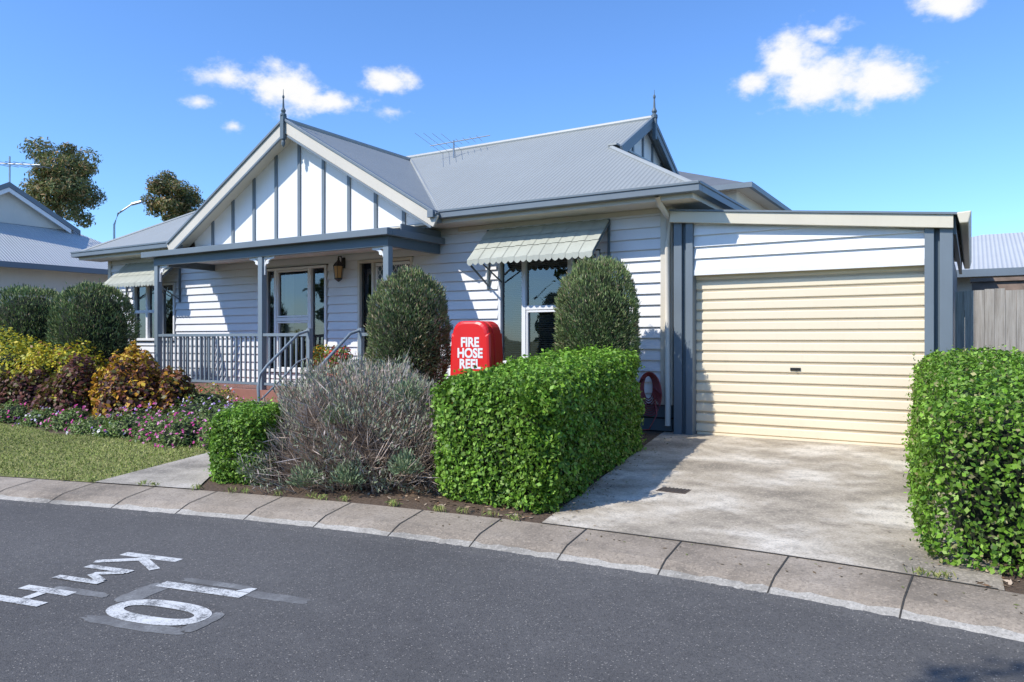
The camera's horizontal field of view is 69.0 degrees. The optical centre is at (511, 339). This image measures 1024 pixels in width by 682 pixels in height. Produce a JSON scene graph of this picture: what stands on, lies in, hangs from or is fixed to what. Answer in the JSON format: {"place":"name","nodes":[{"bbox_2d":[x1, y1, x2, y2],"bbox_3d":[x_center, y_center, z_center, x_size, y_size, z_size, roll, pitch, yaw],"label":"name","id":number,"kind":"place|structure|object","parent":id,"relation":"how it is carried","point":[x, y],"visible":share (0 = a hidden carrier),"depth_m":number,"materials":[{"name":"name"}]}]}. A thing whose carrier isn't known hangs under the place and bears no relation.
{"place":"outdoors","nodes":[
{"label":"outdoors","id":0,"kind":"place"},
{"bbox_2d":[0,422,208,481],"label":"lawn","id":1,"kind":"structure","parent":0,"point":[28,452],"depth_m":8.42,"materials":[{"name":"green plant"}]},
{"bbox_2d":[96,452,211,488],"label":"garden path","id":2,"kind":"structure","parent":0,"point":[189,472],"depth_m":7.29,"materials":[{"name":"concrete"}]},
{"bbox_2d":[256,329,359,400],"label":"stair handrails","id":3,"kind":"object","parent":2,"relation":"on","point":[339,345],"visible":0.42,"depth_m":11.08,"materials":[{"name":"metal"}]},
{"bbox_2d":[200,247,399,264],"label":"verandah ceiling","id":4,"kind":"structure","parent":0,"point":[363,250],"depth_m":13.27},
{"bbox_2d":[195,141,421,246],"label":"gable wall","id":5,"kind":"structure","parent":0,"point":[362,208],"depth_m":13.09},
{"bbox_2d":[167,122,438,249],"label":"barge boards","id":6,"kind":"object","parent":5,"relation":"attached to","point":[385,190],"visible":0.89,"depth_m":12.51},
{"bbox_2d":[211,144,428,244],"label":"gable battens","id":7,"kind":"object","parent":5,"relation":"attached to","point":[298,203],"visible":0.43,"depth_m":13.11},
{"bbox_2d":[178,210,441,248],"bbox_3d":[-3.902,-1.845,12.894,6.551,0.170,0.240,0,0,32],"label":"gable eave box","id":8,"kind":"object","parent":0,"point":[430,214],"visible":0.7,"depth_m":11.12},
{"bbox_2d":[0,499,1023,681],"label":"road","id":9,"kind":"structure","parent":0,"point":[378,608],"depth_m":3.82,"materials":[{"name":"asphalt"}]},
{"bbox_2d":[0,552,309,634],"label":"road speed marking","id":10,"kind":"object","parent":9,"relation":"on","point":[119,616],"visible":1,"depth_m":4.17,"materials":[{"name":"paint"}]},
{"bbox_2d":[0,423,1023,593],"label":"garden bed soil","id":11,"kind":"structure","parent":0,"point":[1015,586],"depth_m":6.30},
{"bbox_2d":[0,399,34,422],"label":"flowering plant","id":12,"kind":"object","parent":11,"relation":"on","point":[10,414],"visible":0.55,"depth_m":11.31,"materials":[{"name":"green plant"}]},
{"bbox_2d":[0,365,50,410],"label":"burgundy coleus","id":13,"kind":"object","parent":11,"relation":"on","point":[23,388],"visible":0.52,"depth_m":11.77,"materials":[{"name":"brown plant"}]},
{"bbox_2d":[0,325,53,378],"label":"golden shrub","id":14,"kind":"object","parent":11,"relation":"on","point":[5,357],"visible":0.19,"depth_m":12.93,"materials":[{"name":"yellow plant"}]},
{"bbox_2d":[0,283,65,356],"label":"clipped rosemary bush","id":15,"kind":"object","parent":11,"relation":"on","point":[24,314],"visible":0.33,"depth_m":14.65,"materials":[{"name":"green plant"}]},
{"bbox_2d":[12,406,59,426],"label":"flowering plant","id":16,"kind":"object","parent":11,"relation":"on","point":[33,418],"visible":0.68,"depth_m":10.88,"materials":[{"name":"green plant"}]},
{"bbox_2d":[5,337,108,389],"bbox_3d":[-7.565,0.628,12.577,1.528,1.326,1.604,0,0,-13],"label":"golden shrub","id":17,"kind":"object","parent":11,"relation":"on","point":[57,362],"visible":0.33,"depth_m":12.38,"materials":[{"name":"yellow plant"}]},
{"bbox_2d":[26,353,101,419],"bbox_3d":[-6.799,0.752,11.682,1.261,1.092,1.438,0,0,32],"label":"burgundy coleus","id":18,"kind":"object","parent":11,"relation":"on","point":[70,385],"visible":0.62,"depth_m":11.30,"materials":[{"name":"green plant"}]},
{"bbox_2d":[40,404,94,431],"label":"flowering plant","id":19,"kind":"object","parent":11,"relation":"on","point":[62,422],"visible":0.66,"depth_m":10.54,"materials":[{"name":"green plant"}]},
{"bbox_2d":[64,413,120,434],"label":"flowering plant","id":20,"kind":"object","parent":11,"relation":"on","point":[88,426],"visible":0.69,"depth_m":10.12,"materials":[{"name":"green plant"}]},
{"bbox_2d":[45,278,141,368],"bbox_3d":[-7.818,0.049,13.948,1.665,2.403,1.614,0,0,32],"label":"clipped rosemary bush","id":21,"kind":"object","parent":11,"relation":"on","point":[98,319],"visible":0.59,"depth_m":13.53,"materials":[{"name":"green plant"}]},
{"bbox_2d":[92,422,125,437],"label":"flowering plant","id":22,"kind":"object","parent":11,"relation":"on","point":[100,432],"visible":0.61,"depth_m":9.77,"materials":[{"name":"green plant"}]},
{"bbox_2d":[88,340,161,418],"bbox_3d":[-5.932,0.651,11.557,1.147,1.290,1.222,0,0,9],"label":"orange coleus","id":23,"kind":"object","parent":11,"relation":"on","point":[130,357],"visible":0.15,"depth_m":11.48,"materials":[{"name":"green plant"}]},
{"bbox_2d":[95,359,162,420],"bbox_3d":[-5.602,0.798,10.973,1.187,1.022,1.089,0,0,32],"label":"burgundy coleus","id":24,"kind":"object","parent":11,"relation":"on","point":[123,389],"visible":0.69,"depth_m":10.71,"materials":[{"name":"brown plant"}]},
{"bbox_2d":[103,402,167,437],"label":"flowering plant","id":25,"kind":"object","parent":11,"relation":"on","point":[124,424],"visible":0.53,"depth_m":9.87,"materials":[{"name":"green plant"}]},
{"bbox_2d":[126,410,191,443],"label":"flowering plant","id":26,"kind":"object","parent":11,"relation":"on","point":[152,426],"visible":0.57,"depth_m":9.45,"materials":[{"name":"green plant"}]},
{"bbox_2d":[141,365,200,416],"bbox_3d":[-5.052,0.843,11.044,0.900,0.916,0.973,0,0,32],"label":"orange coleus","id":27,"kind":"object","parent":11,"relation":"on","point":[170,389],"visible":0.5,"depth_m":10.87,"materials":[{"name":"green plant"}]},
{"bbox_2d":[145,410,207,448],"bbox_3d":[-4.050,1.100,9.218,0.815,0.440,0.870,0,0,32],"label":"flowering plant","id":28,"kind":"object","parent":11,"relation":"on","point":[180,433],"visible":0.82,"depth_m":9.05,"materials":[{"name":"pink plant"}]},
{"bbox_2d":[157,394,225,422],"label":"flowering plant","id":29,"kind":"object","parent":11,"relation":"on","point":[193,408],"visible":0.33,"depth_m":10.25,"materials":[{"name":"green plant"}]},
{"bbox_2d":[192,419,210,449],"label":"flowering plant","id":30,"kind":"object","parent":11,"relation":"on","point":[200,439],"visible":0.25,"depth_m":8.88,"materials":[{"name":"green plant"}]},
{"bbox_2d":[181,382,235,411],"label":"flowering plant","id":31,"kind":"object","parent":11,"relation":"on","point":[204,397],"visible":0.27,"depth_m":11.15,"materials":[{"name":"green plant"}]},
{"bbox_2d":[185,401,233,428],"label":"flowering plant","id":32,"kind":"object","parent":11,"relation":"on","point":[209,415],"visible":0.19,"depth_m":9.83,"materials":[{"name":"green plant"}]},
{"bbox_2d":[196,382,238,407],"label":"flowering plant","id":33,"kind":"object","parent":11,"relation":"on","point":[217,394],"visible":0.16,"depth_m":11.94,"materials":[{"name":"green plant"}]},
{"bbox_2d":[204,397,286,484],"bbox_3d":[-2.535,0.974,7.410,0.813,0.767,1.318,0,0,0],"label":"box hedge","id":34,"kind":"object","parent":11,"relation":"on","point":[250,415],"visible":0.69,"depth_m":6.90,"materials":[{"name":"green plant"}]},
{"bbox_2d":[188,382,316,406],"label":"deck","id":35,"kind":"structure","parent":11,"relation":"on","point":[247,391],"depth_m":12.67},
{"bbox_2d":[158,328,376,388],"bbox_3d":[-3.948,0.335,12.943,5.590,1.010,1.225,0,0,32],"label":"balustrade","id":36,"kind":"object","parent":35,"relation":"on","point":[309,342],"visible":0.76,"depth_m":12.78,"materials":[{"name":"paint"}]},
{"bbox_2d":[154,246,392,389],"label":"verandah posts","id":37,"kind":"object","parent":35,"relation":"on","point":[262,298],"visible":0.57,"depth_m":12.37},
{"bbox_2d":[182,137,291,247],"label":"gable soffit","id":38,"kind":"structure","parent":37,"relation":"on","point":[255,172],"depth_m":13.87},
{"bbox_2d":[159,247,382,281],"bbox_3d":[-4.217,-1.221,12.431,5.512,0.302,0.028,0,0,32],"label":"post fretwork","id":39,"kind":"object","parent":37,"relation":"attached to","point":[255,259],"visible":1,"depth_m":12.35,"materials":[{"name":"white paint"}]},
{"bbox_2d":[154,236,439,270],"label":"verandah beams","id":40,"kind":"structure","parent":37,"relation":"on","point":[191,261],"depth_m":11.93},
{"bbox_2d":[141,227,444,258],"bbox_3d":[-3.994,-1.565,12.886,6.020,0.100,1.390,0,0,32],"label":"verandah gutter","id":41,"kind":"object","parent":40,"relation":"attached to","point":[374,232],"visible":0.83,"depth_m":11.75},
{"bbox_2d":[400,224,440,244],"bbox_3d":[-1.402,-1.620,11.527,0.020,0.210,0.980,0,0,32],"label":"verandah side infill","id":42,"kind":"object","parent":40,"relation":"on","point":[410,228],"visible":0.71,"depth_m":11.49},
{"bbox_2d":[166,118,439,248],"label":"barge caps","id":43,"kind":"object","parent":37,"relation":"on","point":[354,162],"visible":0.89,"depth_m":12.66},
{"bbox_2d":[313,344,335,380],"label":"potted flowers","id":44,"kind":"object","parent":35,"relation":"on","point":[317,355],"visible":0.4,"depth_m":12.17,"materials":[{"name":"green plant"}]},
{"bbox_2d":[323,345,352,385],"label":"potted flowers","id":45,"kind":"object","parent":35,"relation":"on","point":[338,352],"visible":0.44,"depth_m":11.70,"materials":[{"name":"green plant"}]},
{"bbox_2d":[111,208,659,404],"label":"front weatherboards","id":46,"kind":"object","parent":35,"relation":"on","point":[222,299],"visible":0.42,"depth_m":12.94,"materials":[{"name":"paint"}]},
{"bbox_2d":[104,261,180,301],"bbox_3d":[-7.873,-1.224,15.770,1.940,0.908,0.569,0,0,32],"label":"window awning","id":47,"kind":"object","parent":46,"relation":"attached to","point":[131,274],"depth_m":15.71,"materials":[{"name":"metal"}]},
{"bbox_2d":[132,283,176,340],"bbox_3d":[-7.683,-0.580,16.011,1.500,1.220,0.130,0,0,32],"label":"window frame","id":48,"kind":"object","parent":46,"relation":"attached to","point":[148,311],"visible":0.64,"depth_m":16.12,"materials":[{"name":"white paint"}]},
{"bbox_2d":[267,265,328,372],"bbox_3d":[-3.995,-0.360,13.733,1.670,1.940,0.130,0,0,32],"label":"porch window frame","id":49,"kind":"object","parent":46,"relation":"attached to","point":[309,318],"visible":0.73,"depth_m":13.70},
{"bbox_2d":[271,268,323,366],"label":"porch window blinds","id":50,"kind":"object","parent":49,"relation":"attached to","point":[316,312],"visible":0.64,"depth_m":13.56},
{"bbox_2d":[333,256,344,281],"bbox_3d":[-3.009,-1.229,12.979,0.200,0.458,0.216,0,0,32],"label":"wall lantern","id":51,"kind":"object","parent":46,"relation":"attached to","point":[338,266],"depth_m":12.92,"materials":[{"name":"black metal"}]},
{"bbox_2d":[357,257,413,359],"bbox_3d":[-2.132,-0.275,12.605,1.205,2.170,0.112,0,0,32],"label":"entry frame","id":52,"kind":"object","parent":46,"relation":"attached to","point":[360,293],"visible":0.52,"depth_m":12.86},
{"bbox_2d":[376,261,409,306],"bbox_3d":[-1.992,-0.255,12.528,0.785,2.090,0.027,0,0,32],"label":"security screen","id":53,"kind":"object","parent":52,"relation":"attached to","point":[399,263],"visible":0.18,"depth_m":12.64,"materials":[{"name":"black metal"}]},
{"bbox_2d":[377,260,409,307],"bbox_3d":[-1.976,-0.250,12.553,0.795,2.120,0.025,0,0,32],"label":"entry door","id":54,"kind":"structure","parent":52,"relation":"in","point":[381,272],"depth_m":12.68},
{"bbox_2d":[467,218,609,288],"bbox_3d":[0.350,-1.229,10.691,2.050,0.918,0.569,0,0,32],"label":"window awning","id":55,"kind":"object","parent":46,"relation":"attached to","point":[569,240],"depth_m":10.60,"materials":[{"name":"metal"}]},
{"bbox_2d":[498,250,600,363],"bbox_3d":[0.519,-0.435,10.945,1.720,1.630,0.130,0,0,32],"label":"window frame","id":56,"kind":"object","parent":46,"relation":"attached to","point":[527,309],"visible":0.23,"depth_m":11.12,"materials":[{"name":"white paint"}]},
{"bbox_2d":[505,255,595,359],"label":"window blinds","id":57,"kind":"object","parent":56,"relation":"attached to","point":[520,347],"depth_m":11.17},
{"bbox_2d":[458,208,659,231],"bbox_3d":[0.581,-1.731,10.899,3.335,0.062,0.044,0,0,32],"label":"frieze","id":58,"kind":"object","parent":46,"relation":"attached to","point":[584,217],"visible":0.79,"depth_m":10.78,"materials":[{"name":"beige paint"}]},
{"bbox_2d":[226,347,461,496],"bbox_3d":[-1.454,0.760,7.327,3.100,1.396,2.530,0,0,32],"label":"grey lavender shrub","id":59,"kind":"object","parent":11,"relation":"on","point":[350,434],"visible":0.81,"depth_m":6.70,"materials":[{"name":"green plant"}]},
{"bbox_2d":[108,207,675,404],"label":"corner trims","id":60,"kind":"object","parent":11,"relation":"on","point":[662,292],"visible":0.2,"depth_m":9.98,"materials":[{"name":"beige paint"}]},
{"bbox_2d":[138,249,673,431],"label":"window","id":61,"kind":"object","parent":11,"relation":"on","point":[301,293],"visible":0.09,"depth_m":13.24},
{"bbox_2d":[165,273,293,366],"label":"curtains","id":62,"kind":"object","parent":61,"relation":"attached to","point":[289,296],"visible":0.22,"depth_m":14.02,"materials":[{"name":"fabric"}]},
{"bbox_2d":[83,198,711,261],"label":"soffits","id":63,"kind":"object","parent":61,"relation":"on","point":[690,203],"visible":0.46,"depth_m":10.53,"materials":[{"name":"beige paint"}]},
{"bbox_2d":[79,193,724,259],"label":"fascia boards","id":64,"kind":"object","parent":61,"relation":"on","point":[607,204],"visible":0.45,"depth_m":10.23,"materials":[{"name":"beige paint"}]},
{"bbox_2d":[89,120,682,249],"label":"roof front","id":65,"kind":"structure","parent":64,"relation":"on","point":[580,162],"depth_m":12.37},
{"bbox_2d":[189,125,435,247],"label":"roof ends","id":66,"kind":"object","parent":65,"relation":"on","point":[399,172],"visible":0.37,"depth_m":13.14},
{"bbox_2d":[80,115,691,250],"bbox_3d":[-1.977,-2.914,15.734,14.049,2.032,6.855,0,0,32],"label":"ridge capping","id":67,"kind":"object","parent":65,"relation":"on","point":[654,166],"visible":0.45,"depth_m":14.02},
{"bbox_2d":[415,133,489,157],"bbox_3d":[-1.461,-3.714,14.769,1.507,0.528,1.545,0,0,-31],"label":"roof antenna","id":68,"kind":"object","parent":65,"relation":"on","point":[454,141],"visible":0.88,"depth_m":14.68,"materials":[{"name":"metal"}]},
{"bbox_2d":[280,89,657,146],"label":"finials","id":69,"kind":"object","parent":65,"relation":"on","point":[283,134],"visible":1,"depth_m":12.83,"materials":[{"name":"metal"}]},
{"bbox_2d":[607,142,654,163],"bbox_3d":[2.338,-3.130,13.130,0.160,0.030,2.800,0,0,32],"label":"gablet flashing","id":70,"kind":"object","parent":65,"relation":"on","point":[616,144],"visible":0.36,"depth_m":12.42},
{"bbox_2d":[620,117,679,174],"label":"gablet barges","id":71,"kind":"object","parent":65,"relation":"attached to","point":[637,136],"visible":0.75,"depth_m":12.84,"materials":[{"name":"wood"}]},
{"bbox_2d":[410,159,439,209],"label":"valley gutters","id":72,"kind":"object","parent":64,"relation":"on","point":[420,177],"visible":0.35,"depth_m":13.49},
{"bbox_2d":[70,180,749,257],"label":"gutters","id":73,"kind":"object","parent":61,"relation":"on","point":[700,188],"visible":0.66,"depth_m":10.13,"materials":[{"name":"metal"}]},
{"bbox_2d":[363,264,453,394],"bbox_3d":[-1.314,0.135,9.528,1.167,2.231,1.206,0,0,32],"label":"clipped rosemary bush","id":74,"kind":"object","parent":11,"relation":"on","point":[412,316],"visible":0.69,"depth_m":9.18,"materials":[{"name":"green plant"}]},
{"bbox_2d":[450,321,502,375],"bbox_3d":[-0.428,0.505,9.031,0.660,1.450,0.323,0,0,32],"label":"fire hose reel cabinet","id":75,"kind":"object","parent":11,"relation":"on","point":[478,344],"visible":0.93,"depth_m":8.89,"materials":[{"name":"red paint"}]},
{"bbox_2d":[60,475,956,579],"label":"kerb weeds","id":76,"kind":"object","parent":11,"relation":"on","point":[441,507],"visible":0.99,"depth_m":5.97,"materials":[{"name":"green plant"}]},
{"bbox_2d":[425,344,646,513],"bbox_3d":[0.409,0.702,7.497,1.439,1.304,3.601,0,0,22],"label":"box hedge","id":77,"kind":"object","parent":11,"relation":"on","point":[538,431],"visible":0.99,"depth_m":6.13,"materials":[{"name":"green plant"}]},
{"bbox_2d":[431,405,673,430],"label":"base boards","id":78,"kind":"object","parent":11,"relation":"on","point":[658,424],"visible":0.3,"depth_m":10.05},
{"bbox_2d":[551,251,642,368],"bbox_3d":[1.074,0.068,9.390,1.174,2.364,1.174,0,0,32],"label":"clipped rosemary bush","id":79,"kind":"object","parent":11,"relation":"on","point":[593,308],"visible":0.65,"depth_m":9.04,"materials":[{"name":"green plant"}]},
{"bbox_2d":[273,434,1022,586],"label":"bark chips","id":80,"kind":"object","parent":11,"relation":"on","point":[1008,581],"visible":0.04,"depth_m":6.00,"materials":[{"name":"brown plant"}]},
{"bbox_2d":[637,372,661,430],"bbox_3d":[1.784,0.831,9.934,0.400,0.795,0.299,0,0,32],"label":"garden hose","id":81,"kind":"object","parent":11,"relation":"on","point":[656,391],"visible":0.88,"depth_m":9.98,"materials":[{"name":"rubber"}]},
{"bbox_2d":[300,437,1020,612],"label":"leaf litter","id":82,"kind":"object","parent":11,"relation":"on","point":[910,558],"visible":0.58,"depth_m":5.77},
{"bbox_2d":[541,431,1004,590],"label":"concrete driveway","id":83,"kind":"structure","parent":11,"relation":"on","point":[844,504],"depth_m":5.98,"materials":[{"name":"concrete"}]},
{"bbox_2d":[656,487,690,493],"bbox_3d":[1.412,1.313,6.474,0.260,0.012,0.220,0,0,32],"label":"drain grate","id":84,"kind":"object","parent":83,"relation":"on","point":[674,490],"visible":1,"depth_m":6.44,"materials":[{"name":"black metal"}]},
{"bbox_2d":[669,209,971,447],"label":"garage","id":85,"kind":"structure","parent":11,"relation":"on","point":[809,325],"depth_m":9.04,"materials":[{"name":"beige paint"}]},
{"bbox_2d":[655,196,670,425],"bbox_3d":[1.964,-0.347,9.683,0.094,2.994,0.557,0,0,29],"label":"downpipe","id":86,"kind":"object","parent":85,"relation":"attached to","point":[662,208],"visible":0.94,"depth_m":9.87,"materials":[{"name":"metal"}]},
{"bbox_2d":[696,265,923,447],"bbox_3d":[3.547,0.179,9.102,2.630,2.126,0.035,0,0,32],"label":"roller door","id":87,"kind":"structure","parent":85,"relation":"in","point":[708,429],"depth_m":9.04,"materials":[{"name":"paint"}]},
{"bbox_2d":[901,344,1023,577],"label":"box hedge","id":88,"kind":"object","parent":11,"relation":"on","point":[966,430],"visible":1,"depth_m":4.47,"materials":[{"name":"green plant"}]},
{"bbox_2d":[955,288,1023,363],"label":"paling fence","id":89,"kind":"object","parent":11,"relation":"on","point":[1000,313],"visible":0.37,"depth_m":8.24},
{"bbox_2d":[957,275,1023,290],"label":"walls","id":90,"kind":"structure","parent":11,"relation":"on","point":[964,284],"depth_m":14.55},
{"bbox_2d":[955,232,1023,269],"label":"roof slopes","id":91,"kind":"structure","parent":90,"relation":"on","point":[1002,250],"depth_m":15.32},
{"bbox_2d":[0,0,1023,242],"label":"sky","id":92,"kind":"structure","parent":0,"point":[821,105],"materials":[{"name":"blue"}]},
{"bbox_2d":[630,134,662,167],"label":"gablet wall","id":93,"kind":"structure","parent":0,"point":[647,149],"depth_m":13.36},
{"bbox_2d":[721,190,766,209],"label":"walls","id":94,"kind":"structure","parent":0,"point":[742,199],"depth_m":21.27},
{"bbox_2d":[720,188,780,209],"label":"soffit","id":95,"kind":"structure","parent":94,"relation":"on","point":[751,194],"depth_m":21.90,"materials":[{"name":"beige paint"}]},
{"bbox_2d":[711,181,790,209],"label":"gutters","id":96,"kind":"object","parent":95,"relation":"attached to","point":[753,186],"visible":0.18,"depth_m":20.41,"materials":[{"name":"metal"}]},
{"bbox_2d":[970,276,1023,348],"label":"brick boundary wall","id":97,"kind":"structure","parent":0,"point":[1012,283],"depth_m":10.37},
{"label":"roof hips","id":98,"kind":"object","parent":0,"visible":0},
{"bbox_2d":[678,171,741,185],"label":"roof slopes","id":99,"kind":"structure","parent":98,"relation":"on","point":[710,181],"depth_m":21.71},
{"label":"ground","id":100,"kind":"structure","parent":0,"visible":0},
{"bbox_2d":[0,267,107,304],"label":"walls","id":101,"kind":"structure","parent":100,"relation":"on","point":[55,280],"depth_m":19.58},
{"bbox_3d":[-18.669,-1.850,23.343,15.680,0.020,8.080,0,0,32],"label":"soffit","id":102,"kind":"object","parent":101,"relation":"on","visible":0},
{"bbox_2d":[0,261,107,274],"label":"gutters","id":103,"kind":"object","parent":102,"relation":"attached to","point":[50,267],"visible":0.22,"depth_m":19.25,"materials":[{"name":"metal"}]},
{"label":"roof slopes","id":104,"kind":"object","parent":102,"relation":"on","visible":0},
{"bbox_2d":[0,156,48,181],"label":"roof antenna","id":105,"kind":"object","parent":104,"relation":"on","point":[10,164],"visible":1,"depth_m":20.53,"materials":[{"name":"metal"}]},
{"bbox_2d":[0,188,72,230],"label":"gablet wall","id":106,"kind":"structure","parent":104,"relation":"attached to","point":[14,209],"depth_m":20.68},
{"bbox_2d":[0,222,107,268],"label":"roof","id":107,"kind":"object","parent":104,"relation":"on","point":[32,244],"visible":0.67,"depth_m":20.18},
{"bbox_2d":[0,182,80,234],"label":"gablet barges","id":108,"kind":"object","parent":107,"relation":"attached to","point":[40,205],"visible":1,"depth_m":20.92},
{"bbox_2d":[0,187,70,233],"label":"gablet trim","id":109,"kind":"structure","parent":108,"relation":"attached to","point":[35,207],"depth_m":20.83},
{"bbox_2d":[17,136,107,228],"bbox_3d":[-23.928,-4.665,39.917,5.177,12.241,3.986,0,0,32],"label":"eucalyptus tree","id":110,"kind":"object","parent":100,"relation":"on","point":[65,184],"visible":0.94,"depth_m":39.23,"materials":[{"name":"green plant"}]},
{"bbox_2d":[113,200,141,238],"bbox_3d":[-20.679,-3.108,40.004,1.544,8.716,0.185,0,0,-2],"label":"street lamp","id":111,"kind":"object","parent":100,"relation":"on","point":[135,203],"visible":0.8,"depth_m":39.96,"materials":[{"name":"metal"}]},
{"bbox_2d":[139,170,204,221],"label":"eucalyptus tree","id":112,"kind":"object","parent":100,"relation":"on","point":[177,198],"visible":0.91,"depth_m":53.87,"materials":[{"name":"green plant"}]},
{"bbox_2d":[0,477,1023,641],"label":"concrete kerb","id":113,"kind":"structure","parent":100,"relation":"on","point":[988,611],"depth_m":4.90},
{"bbox_3d":[15.134,-1.250,14.513,17.480,0.020,7.380,0,0,32],"label":"soffit","id":114,"kind":"object","parent":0,"visible":0},
{"bbox_2d":[956,267,1023,277],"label":"gutters","id":115,"kind":"object","parent":114,"relation":"attached to","point":[993,272],"depth_m":13.87,"materials":[{"name":"metal"}]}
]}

